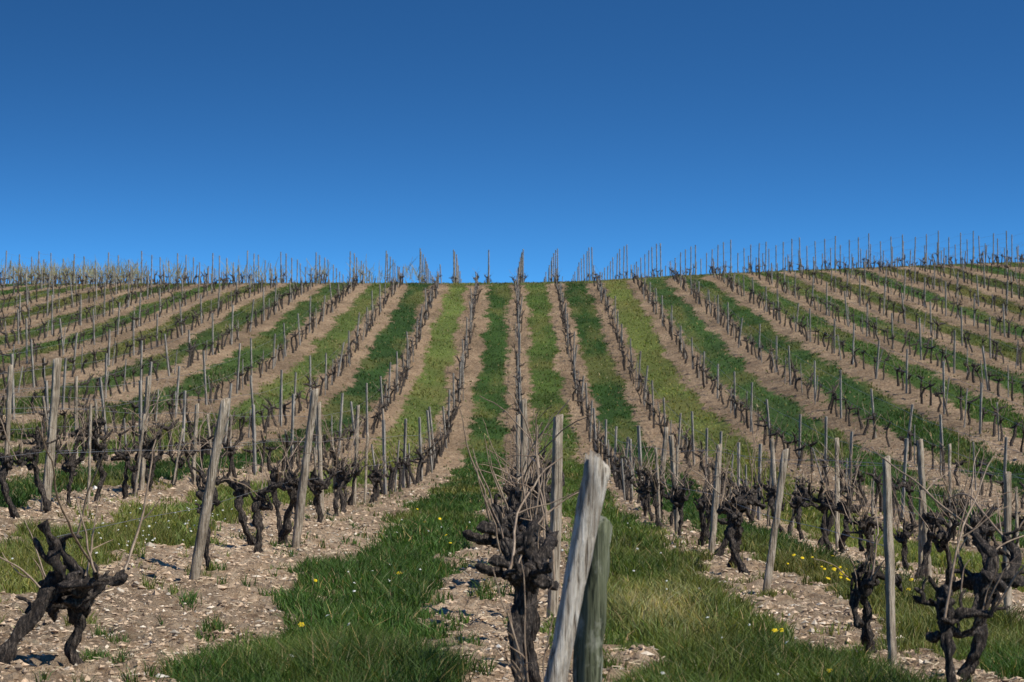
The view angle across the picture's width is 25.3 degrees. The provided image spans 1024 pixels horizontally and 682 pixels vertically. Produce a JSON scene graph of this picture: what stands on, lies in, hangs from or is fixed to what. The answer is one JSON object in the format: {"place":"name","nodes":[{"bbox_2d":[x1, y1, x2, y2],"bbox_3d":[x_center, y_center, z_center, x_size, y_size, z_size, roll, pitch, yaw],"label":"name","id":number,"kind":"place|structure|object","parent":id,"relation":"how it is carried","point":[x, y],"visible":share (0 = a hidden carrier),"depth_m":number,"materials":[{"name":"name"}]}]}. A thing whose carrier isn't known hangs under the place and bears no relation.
{"place":"outdoors","nodes":[
{"label":"outdoors","id":0,"kind":"place"},
{"bbox_2d":[0,262,1023,681],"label":"vineyard ground","id":1,"kind":"structure","parent":0,"point":[476,372],"depth_m":67.89,"materials":[{"name":"soil"}]},
{"bbox_2d":[4,364,12,474],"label":"wooden vine post","id":2,"kind":"object","parent":1,"relation":"on","point":[9,400],"visible":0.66,"depth_m":26.96,"materials":[{"name":"grey wood"}]},
{"bbox_2d":[0,371,20,518],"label":"grapevine","id":3,"kind":"object","parent":1,"relation":"on","point":[7,463],"visible":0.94,"depth_m":19.58,"materials":[{"name":"brown plant"}]},
{"bbox_2d":[4,380,46,463],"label":"grapevine","id":4,"kind":"object","parent":1,"relation":"on","point":[33,435],"visible":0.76,"depth_m":28.93,"materials":[{"name":"brown plant"}]},
{"bbox_2d":[0,402,63,512],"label":"grapevine","id":5,"kind":"object","parent":1,"relation":"on","point":[38,483],"visible":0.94,"depth_m":20.82,"materials":[{"name":"brown plant"}]},
{"bbox_2d":[40,357,61,511],"bbox_3d":[-4.245,1.007,20.990,0.211,1.717,0.082,1,-2,-17],"label":"wooden vine post","id":6,"kind":"object","parent":1,"relation":"on","point":[47,482],"visible":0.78,"depth_m":20.98,"materials":[{"name":"grey wood"}]},
{"bbox_2d":[0,436,111,665],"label":"grapevine","id":7,"kind":"object","parent":1,"relation":"on","point":[77,617],"visible":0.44,"depth_m":10.48,"materials":[{"name":"brown plant"}]},
{"bbox_2d":[56,408,88,506],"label":"grapevine","id":8,"kind":"object","parent":1,"relation":"on","point":[70,463],"visible":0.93,"depth_m":22.06,"materials":[{"name":"brown plant"}]},
{"bbox_2d":[74,376,77,458],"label":"wooden vine post","id":9,"kind":"object","parent":1,"relation":"on","point":[76,400],"visible":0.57,"depth_m":32.01,"materials":[{"name":"grey wood"}]},
{"bbox_2d":[0,428,161,664],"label":"grapevine","id":10,"kind":"object","parent":1,"relation":"on","point":[56,586],"visible":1,"depth_m":10.11,"materials":[{"name":"brown plant"}]},
{"bbox_2d":[68,399,96,459],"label":"grapevine","id":11,"kind":"object","parent":1,"relation":"on","point":[79,438],"visible":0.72,"depth_m":31.10,"materials":[{"name":"brown plant"}]},
{"bbox_2d":[69,396,107,500],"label":"grapevine","id":12,"kind":"object","parent":1,"relation":"on","point":[95,447],"visible":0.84,"depth_m":23.15,"materials":[{"name":"brown plant"}]},
{"bbox_2d":[86,403,91,503],"bbox_3d":[-4.222,1.279,22.807,0.038,1.315,0.189,0,-2,0],"label":"vine stake","id":13,"kind":"object","parent":1,"relation":"on","point":[89,447],"visible":0.69,"depth_m":22.83,"materials":[{"name":"grey wood"}]},
{"bbox_2d":[79,364,117,463],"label":"grapevine","id":14,"kind":"object","parent":1,"relation":"on","point":[103,422],"visible":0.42,"depth_m":32.06,"materials":[{"name":"brown plant"}]},
{"bbox_2d":[109,409,139,498],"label":"grapevine","id":15,"kind":"object","parent":1,"relation":"on","point":[125,456],"visible":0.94,"depth_m":24.26,"materials":[{"name":"brown plant"}]},
{"bbox_2d":[134,414,144,496],"bbox_3d":[-4.146,1.419,25.309,0.165,1.226,0.045,0,-2,0],"label":"vine stake","id":16,"kind":"object","parent":1,"relation":"on","point":[139,456],"visible":0.66,"depth_m":25.30,"materials":[{"name":"grey wood"}]},
{"bbox_2d":[138,376,150,490],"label":"wooden vine post","id":17,"kind":"object","parent":1,"relation":"on","point":[143,461],"visible":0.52,"depth_m":25.93,"materials":[{"name":"grey wood"}]},
{"bbox_2d":[120,366,175,495],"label":"grapevine","id":18,"kind":"object","parent":1,"relation":"on","point":[147,445],"visible":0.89,"depth_m":25.52,"materials":[{"name":"brown plant"}]},
{"bbox_2d":[145,421,177,491],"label":"grapevine","id":19,"kind":"object","parent":1,"relation":"on","point":[157,457],"visible":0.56,"depth_m":26.40,"materials":[{"name":"brown plant"}]},
{"bbox_2d":[166,421,200,485],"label":"grapevine","id":20,"kind":"object","parent":1,"relation":"on","point":[182,461],"visible":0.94,"depth_m":28.84,"materials":[{"name":"brown plant"}]},
{"bbox_2d":[169,410,213,484],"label":"grapevine","id":21,"kind":"object","parent":1,"relation":"on","point":[186,453],"visible":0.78,"depth_m":29.75,"materials":[{"name":"brown plant"}]},
{"bbox_2d":[192,403,198,481],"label":"wooden vine post","id":22,"kind":"object","parent":1,"relation":"on","point":[196,416],"visible":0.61,"depth_m":30.69,"materials":[{"name":"grey wood"}]},
{"bbox_2d":[173,425,220,570],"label":"grapevine","id":23,"kind":"object","parent":1,"relation":"on","point":[199,494],"visible":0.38,"depth_m":16.75,"materials":[{"name":"brown plant"}]},
{"bbox_2d":[190,400,216,478],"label":"grapevine","id":24,"kind":"object","parent":1,"relation":"on","point":[204,447],"visible":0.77,"depth_m":30.77,"materials":[{"name":"brown plant"}]},
{"bbox_2d":[189,397,229,579],"bbox_3d":[-2.127,1.188,15.851,0.341,1.594,0.085,0,-2,10],"label":"wooden vine post","id":25,"kind":"object","parent":1,"relation":"on","point":[201,537],"visible":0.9,"depth_m":15.82,"materials":[{"name":"grey wood"}]},
{"bbox_2d":[1,256,425,283],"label":"unpruned vine canes","id":26,"kind":"object","parent":1,"relation":"on","point":[90,272],"visible":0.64,"depth_m":124.75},
{"bbox_2d":[200,391,255,545],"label":"grapevine","id":27,"kind":"object","parent":1,"relation":"on","point":[240,489],"visible":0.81,"depth_m":20.21,"materials":[{"name":"brown plant"}]},
{"bbox_2d":[220,413,245,477],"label":"grapevine","id":28,"kind":"object","parent":1,"relation":"on","point":[231,451],"visible":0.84,"depth_m":33.06,"materials":[{"name":"brown plant"}]},
{"bbox_2d":[221,435,314,552],"bbox_3d":[-1.996,1.377,19.396,0.811,1.168,0.612,0,-2,9],"label":"grapevine","id":29,"kind":"object","parent":1,"relation":"on","point":[260,500],"visible":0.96,"depth_m":19.42,"materials":[{"name":"brown plant"}]},
{"bbox_2d":[270,437,293,536],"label":"grapevine","id":30,"kind":"object","parent":1,"relation":"on","point":[274,476],"visible":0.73,"depth_m":22.43,"materials":[{"name":"brown plant"}]},
{"bbox_2d":[269,426,317,543],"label":"grapevine","id":31,"kind":"object","parent":1,"relation":"on","point":[292,488],"visible":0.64,"depth_m":21.20,"materials":[{"name":"brown plant"}]},
{"bbox_2d":[261,417,335,527],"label":"grapevine","id":32,"kind":"object","parent":1,"relation":"on","point":[289,471],"visible":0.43,"depth_m":23.49,"materials":[{"name":"brown plant"}]},
{"bbox_2d":[291,388,318,547],"bbox_3d":[-1.921,1.316,20.931,0.325,1.766,0.083,-1,-2,24],"label":"wooden vine post","id":33,"kind":"object","parent":1,"relation":"on","point":[300,506],"visible":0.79,"depth_m":20.90,"materials":[{"name":"grey wood"}]},
{"bbox_2d":[316,402,323,521],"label":"wooden vine post","id":34,"kind":"object","parent":1,"relation":"on","point":[319,433],"visible":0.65,"depth_m":25.92,"materials":[{"name":"grey wood"}]},
{"bbox_2d":[292,416,361,522],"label":"grapevine","id":35,"kind":"object","parent":1,"relation":"on","point":[319,485],"visible":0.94,"depth_m":25.48,"materials":[{"name":"brown plant"}]},
{"bbox_2d":[309,393,365,512],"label":"grapevine","id":36,"kind":"object","parent":1,"relation":"on","point":[341,494],"visible":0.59,"depth_m":28.99,"materials":[{"name":"brown plant"}]},
{"bbox_2d":[322,419,372,515],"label":"grapevine","id":37,"kind":"object","parent":1,"relation":"on","point":[345,478],"visible":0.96,"depth_m":27.92,"materials":[{"name":"brown plant"}]},
{"bbox_2d":[352,405,359,506],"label":"wooden vine post","id":38,"kind":"object","parent":1,"relation":"on","point":[356,441],"visible":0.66,"depth_m":31.00,"materials":[{"name":"grey wood"}]},
{"bbox_2d":[340,430,372,504],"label":"grapevine","id":39,"kind":"object","parent":1,"relation":"on","point":[355,475],"visible":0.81,"depth_m":30.92,"materials":[{"name":"brown plant"}]},
{"bbox_2d":[369,443,389,503],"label":"grapevine","id":40,"kind":"object","parent":1,"relation":"on","point":[378,475],"visible":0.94,"depth_m":32.12,"materials":[{"name":"brown plant"}]},
{"bbox_2d":[11,500,789,674],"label":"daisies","id":41,"kind":"object","parent":1,"relation":"on","point":[348,571],"visible":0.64,"depth_m":18.41,"materials":[{"name":"white plant"}]},
{"bbox_2d":[459,408,551,656],"bbox_3d":[-0.035,1.002,10.628,0.334,1.385,0.485,2,-3,-42],"label":"grapevine","id":42,"kind":"object","parent":1,"relation":"on","point":[487,529],"visible":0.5,"depth_m":10.62,"materials":[{"name":"brown plant"}]},
{"bbox_2d":[2,231,1018,520],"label":"hillside vine posts","id":43,"kind":"object","parent":1,"relation":"on","point":[426,273],"visible":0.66,"depth_m":76.34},
{"bbox_2d":[0,261,1023,681],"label":"grass strips","id":44,"kind":"object","parent":1,"relation":"on","point":[380,635],"depth_m":18.14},
{"bbox_2d":[0,246,1023,521],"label":"hillside grapevines","id":45,"kind":"object","parent":1,"relation":"on","point":[438,450],"visible":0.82,"depth_m":69.36,"materials":[{"name":"brown plant"}]},
{"bbox_2d":[0,406,1023,681],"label":"limestone clods","id":46,"kind":"object","parent":1,"relation":"on","point":[330,540],"visible":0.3,"depth_m":14.89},
{"bbox_2d":[0,233,1023,545],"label":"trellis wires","id":47,"kind":"object","parent":1,"relation":"on","point":[518,373],"visible":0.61,"depth_m":58.78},
{"bbox_2d":[0,435,1023,681],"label":"straw litter","id":48,"kind":"object","parent":1,"relation":"on","point":[420,619],"visible":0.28,"depth_m":13.81,"materials":[{"name":"plant"}]},
{"bbox_2d":[2,254,1022,283],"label":"ridge grapevines","id":49,"kind":"object","parent":1,"relation":"on","point":[486,280],"visible":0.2,"depth_m":126.96,"materials":[{"name":"brown plant"}]},
{"bbox_2d":[483,420,544,502],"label":"grapevine","id":50,"kind":"object","parent":1,"relation":"on","point":[506,492],"visible":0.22,"depth_m":21.01,"materials":[{"name":"brown plant"}]},
{"bbox_2d":[484,436,544,542],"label":"grapevine","id":51,"kind":"object","parent":1,"relation":"on","point":[505,524],"visible":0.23,"depth_m":12.82,"materials":[{"name":"brown plant"}]},
{"bbox_2d":[472,448,558,681],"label":"grapevine","id":52,"kind":"object","parent":1,"relation":"on","point":[500,562],"visible":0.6,"depth_m":9.65,"materials":[{"name":"brown plant"}]},
{"bbox_2d":[516,414,520,482],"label":"wooden vine post","id":53,"kind":"object","parent":1,"relation":"on","point":[518,419],"visible":0.31,"depth_m":23.04,"materials":[{"name":"grey wood"}]},
{"bbox_2d":[484,560,554,681],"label":"vine suckers","id":54,"kind":"object","parent":1,"relation":"on","point":[525,672],"visible":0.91,"depth_m":8.15,"materials":[{"name":"plant"}]},
{"bbox_2d":[504,418,534,510],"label":"grapevine","id":55,"kind":"object","parent":1,"relation":"on","point":[512,501],"visible":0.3,"depth_m":17.83,"materials":[{"name":"brown plant"}]},
{"bbox_2d":[480,390,564,533],"bbox_3d":[0.078,1.149,16.255,0.457,1.593,0.954,2,-3,-38],"label":"grapevine","id":56,"kind":"object","parent":1,"relation":"on","point":[547,495],"visible":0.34,"depth_m":16.09,"materials":[{"name":"brown plant"}]},
{"bbox_2d":[520,399,527,492],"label":"wooden vine post","id":57,"kind":"object","parent":1,"relation":"on","point":[523,405],"visible":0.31,"depth_m":18.10,"materials":[{"name":"grey wood"}]},
{"bbox_2d":[489,422,578,642],"bbox_3d":[0.171,1.077,11.784,0.393,1.318,0.477,-2,-3,35],"label":"grapevine","id":58,"kind":"object","parent":1,"relation":"on","point":[536,620],"visible":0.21,"depth_m":11.75,"materials":[{"name":"brown plant"}]},
{"bbox_2d":[511,399,569,594],"bbox_3d":[0.140,1.147,15.372,0.408,1.512,0.700,1,-2,-23],"label":"grapevine","id":59,"kind":"object","parent":1,"relation":"on","point":[539,511],"visible":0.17,"depth_m":15.39,"materials":[{"name":"brown plant"}]},
{"bbox_2d":[503,457,578,681],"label":"grapevine","id":60,"kind":"object","parent":1,"relation":"on","point":[536,565],"visible":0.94,"depth_m":8.95,"materials":[{"name":"brown plant"}]},
{"bbox_2d":[494,410,593,608],"bbox_3d":[0.175,1.116,13.714,0.442,1.413,0.922,2,-3,-38],"label":"grapevine","id":61,"kind":"object","parent":1,"relation":"on","point":[521,523],"visible":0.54,"depth_m":13.77,"materials":[{"name":"brown plant"}]},
{"bbox_2d":[546,414,562,617],"bbox_3d":[0.249,1.186,13.560,0.115,1.508,0.083,0,-2,0],"label":"wooden vine post","id":62,"kind":"object","parent":1,"relation":"on","point":[556,513],"visible":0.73,"depth_m":13.54,"materials":[{"name":"grey wood"}]},
{"bbox_2d":[543,450,610,681],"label":"leaning split post","id":63,"kind":"object","parent":1,"relation":"on","point":[593,486],"visible":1,"depth_m":7.46,"materials":[{"name":"grey wood"}]},
{"bbox_2d":[572,516,612,681],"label":"mossy end post","id":64,"kind":"object","parent":1,"relation":"on","point":[588,652],"visible":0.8,"depth_m":7.68,"materials":[{"name":"green wood"}]},
{"bbox_2d":[298,508,912,671],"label":"dandelions","id":65,"kind":"object","parent":1,"relation":"on","point":[773,630],"visible":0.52,"depth_m":16.47,"materials":[{"name":"yellow plant"}]},
{"bbox_2d":[634,430,660,516],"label":"grapevine","id":66,"kind":"object","parent":1,"relation":"on","point":[643,474],"visible":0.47,"depth_m":30.53,"materials":[{"name":"brown plant"}]},
{"bbox_2d":[642,441,671,520],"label":"grapevine","id":67,"kind":"object","parent":1,"relation":"on","point":[662,491],"visible":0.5,"depth_m":28.13,"materials":[{"name":"brown plant"}]},
{"bbox_2d":[648,451,668,526],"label":"grapevine","id":68,"kind":"object","parent":1,"relation":"on","point":[654,490],"visible":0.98,"depth_m":26.01,"materials":[{"name":"brown plant"}]},
{"bbox_2d":[637,439,692,520],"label":"grapevine","id":69,"kind":"object","parent":1,"relation":"on","point":[647,495],"visible":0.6,"depth_m":29.46,"materials":[{"name":"brown plant"}]},
{"bbox_2d":[668,435,679,531],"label":"wooden vine post","id":70,"kind":"object","parent":1,"relation":"on","point":[672,451],"visible":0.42,"depth_m":25.36,"materials":[{"name":"grey wood"}]},
{"bbox_2d":[658,447,696,525],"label":"grapevine","id":71,"kind":"object","parent":1,"relation":"on","point":[672,513],"visible":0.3,"depth_m":27.12,"materials":[{"name":"brown plant"}]},
{"bbox_2d":[659,449,727,534],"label":"grapevine","id":72,"kind":"object","parent":1,"relation":"on","point":[679,499],"visible":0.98,"depth_m":24.73,"materials":[{"name":"brown plant"}]},
{"bbox_2d":[692,461,732,541],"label":"grapevine","id":73,"kind":"object","parent":1,"relation":"on","point":[723,521],"visible":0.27,"depth_m":21.30,"materials":[{"name":"brown plant"}]},
{"bbox_2d":[708,443,721,552],"bbox_3d":[1.809,1.580,20.481,0.067,1.323,0.217,-2,-3,44],"label":"wooden vine post","id":74,"kind":"object","parent":1,"relation":"on","point":[714,518],"visible":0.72,"depth_m":20.48,"materials":[{"name":"grey wood"}]},
{"bbox_2d":[693,451,736,546],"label":"grapevine","id":75,"kind":"object","parent":1,"relation":"on","point":[700,508],"visible":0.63,"depth_m":22.35,"materials":[{"name":"brown plant"}]},
{"bbox_2d":[671,458,766,567],"bbox_3d":[1.752,1.494,18.817,0.809,1.058,0.406,-2,-3,39],"label":"grapevine","id":76,"kind":"object","parent":1,"relation":"on","point":[752,499],"visible":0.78,"depth_m":18.70,"materials":[{"name":"brown plant"}]},
{"bbox_2d":[706,427,749,574],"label":"grapevine","id":77,"kind":"object","parent":1,"relation":"on","point":[735,519],"visible":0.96,"depth_m":17.90,"materials":[{"name":"brown plant"}]},
{"bbox_2d":[714,434,754,522],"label":"grapevine","id":78,"kind":"object","parent":1,"relation":"on","point":[748,515],"visible":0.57,"depth_m":33.27,"materials":[{"name":"brown plant"}]},
{"bbox_2d":[714,421,770,555],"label":"grapevine","id":79,"kind":"object","parent":1,"relation":"on","point":[720,550],"visible":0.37,"depth_m":20.09,"materials":[{"name":"brown plant"}]},
{"bbox_2d":[744,421,784,531],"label":"grapevine","id":80,"kind":"object","parent":1,"relation":"on","point":[772,492],"visible":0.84,"depth_m":29.83,"materials":[{"name":"brown plant"}]},
{"bbox_2d":[769,438,779,523],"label":"wooden vine post","id":81,"kind":"object","parent":1,"relation":"on","point":[773,465],"visible":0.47,"depth_m":29.89,"materials":[{"name":"grey wood"}]},
{"bbox_2d":[762,448,788,593],"bbox_3d":[1.825,1.402,15.971,0.247,1.305,0.066,1,-2,-18],"label":"wooden vine post","id":82,"kind":"object","parent":1,"relation":"on","point":[767,582],"visible":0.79,"depth_m":15.96,"materials":[{"name":"grey wood"}]},
{"bbox_2d":[788,452,818,539],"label":"grapevine","id":83,"kind":"object","parent":1,"relation":"on","point":[800,494],"visible":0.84,"depth_m":27.63,"materials":[{"name":"brown plant"}]},
{"bbox_2d":[787,446,838,549],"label":"grapevine","id":84,"kind":"object","parent":1,"relation":"on","point":[824,507],"visible":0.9,"depth_m":24.65,"materials":[{"name":"brown plant"}]},
{"bbox_2d":[835,437,839,549],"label":"wooden vine post","id":85,"kind":"object","parent":1,"relation":"on","point":[837,493],"visible":0.59,"depth_m":24.65,"materials":[{"name":"grey wood"}]},
{"bbox_2d":[817,413,868,544],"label":"grapevine","id":86,"kind":"object","parent":1,"relation":"on","point":[830,522],"visible":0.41,"depth_m":25.60,"materials":[{"name":"brown plant"}]},
{"bbox_2d":[816,414,880,553],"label":"grapevine","id":87,"kind":"object","parent":1,"relation":"on","point":[839,508],"visible":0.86,"depth_m":23.24,"materials":[{"name":"brown plant"}]},
{"bbox_2d":[822,461,874,558],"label":"grapevine","id":88,"kind":"object","parent":1,"relation":"on","point":[851,522],"visible":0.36,"depth_m":22.11,"materials":[{"name":"brown plant"}]},
{"bbox_2d":[815,494,902,654],"bbox_3d":[1.733,1.220,11.251,0.403,0.934,0.333,-1,-3,27],"label":"grapevine","id":89,"kind":"object","parent":1,"relation":"on","point":[861,591],"visible":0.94,"depth_m":11.22,"materials":[{"name":"brown plant"}]},
{"bbox_2d":[841,478,882,565],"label":"grapevine","id":90,"kind":"object","parent":1,"relation":"on","point":[866,523],"visible":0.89,"depth_m":21.04,"materials":[{"name":"brown plant"}]},
{"bbox_2d":[882,455,896,664],"bbox_3d":[1.787,1.192,10.775,0.057,1.302,0.119,1,-2,-24],"label":"wooden vine post","id":91,"kind":"object","parent":1,"relation":"on","point":[888,543],"visible":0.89,"depth_m":10.77,"materials":[{"name":"grey wood"}]},
{"bbox_2d":[878,453,918,570],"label":"grapevine","id":92,"kind":"object","parent":1,"relation":"on","point":[904,535],"visible":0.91,"depth_m":20.12,"materials":[{"name":"brown plant"}]},
{"bbox_2d":[894,460,946,525],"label":"grapevine","id":93,"kind":"object","parent":1,"relation":"on","point":[908,485],"visible":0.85,"depth_m":33.43,"materials":[{"name":"brown plant"}]},
{"bbox_2d":[918,490,922,566],"bbox_3d":[3.427,1.779,19.184,0.040,1.061,0.186,0,-2,4],"label":"vine stake","id":94,"kind":"object","parent":1,"relation":"on","point":[920,546],"visible":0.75,"depth_m":19.14,"materials":[{"name":"grey wood"}]},
{"bbox_2d":[916,439,931,579],"bbox_3d":[3.517,1.581,19.449,0.146,1.499,0.071,1,-2,-13],"label":"wooden vine post","id":95,"kind":"object","parent":1,"relation":"on","point":[922,482],"visible":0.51,"depth_m":19.43,"materials":[{"name":"grey wood"}]},
{"bbox_2d":[907,451,963,581],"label":"grapevine","id":96,"kind":"object","parent":1,"relation":"on","point":[943,536],"visible":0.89,"depth_m":17.86,"materials":[{"name":"brown plant"}]},
{"bbox_2d":[928,453,960,540],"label":"grapevine","id":97,"kind":"object","parent":1,"relation":"on","point":[954,532],"visible":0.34,"depth_m":29.92,"materials":[{"name":"brown plant"}]},
{"bbox_2d":[914,425,975,578],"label":"grapevine","id":98,"kind":"object","parent":1,"relation":"on","point":[929,522],"visible":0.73,"depth_m":19.07,"materials":[{"name":"brown plant"}]},
{"bbox_2d":[870,446,1023,681],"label":"grapevine","id":99,"kind":"object","parent":1,"relation":"on","point":[978,583],"visible":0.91,"depth_m":9.82,"materials":[{"name":"brown plant"}]},
{"bbox_2d":[953,473,975,546],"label":"grapevine","id":100,"kind":"object","parent":1,"relation":"on","point":[967,542],"visible":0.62,"depth_m":28.93,"materials":[{"name":"brown plant"}]},
{"bbox_2d":[912,456,1023,681],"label":"grapevine","id":101,"kind":"object","parent":1,"relation":"on","point":[948,616],"visible":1,"depth_m":8.97,"materials":[{"name":"brown plant"}]},
{"bbox_2d":[949,448,1003,602],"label":"grapevine","id":102,"kind":"object","parent":1,"relation":"on","point":[982,528],"visible":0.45,"depth_m":16.07,"materials":[{"name":"brown plant"}]},
{"bbox_2d":[954,459,1018,572],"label":"grapevine","id":103,"kind":"object","parent":1,"relation":"on","point":[988,536],"visible":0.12,"depth_m":16.83,"materials":[{"name":"brown plant"}]},
{"bbox_2d":[1003,471,1012,619],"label":"wooden vine post","id":104,"kind":"object","parent":1,"relation":"on","point":[1007,600],"visible":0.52,"depth_m":14.35,"materials":[{"name":"grey wood"}]},
{"bbox_2d":[0,0,1023,283],"label":"sky","id":105,"kind":"structure","parent":0,"point":[198,129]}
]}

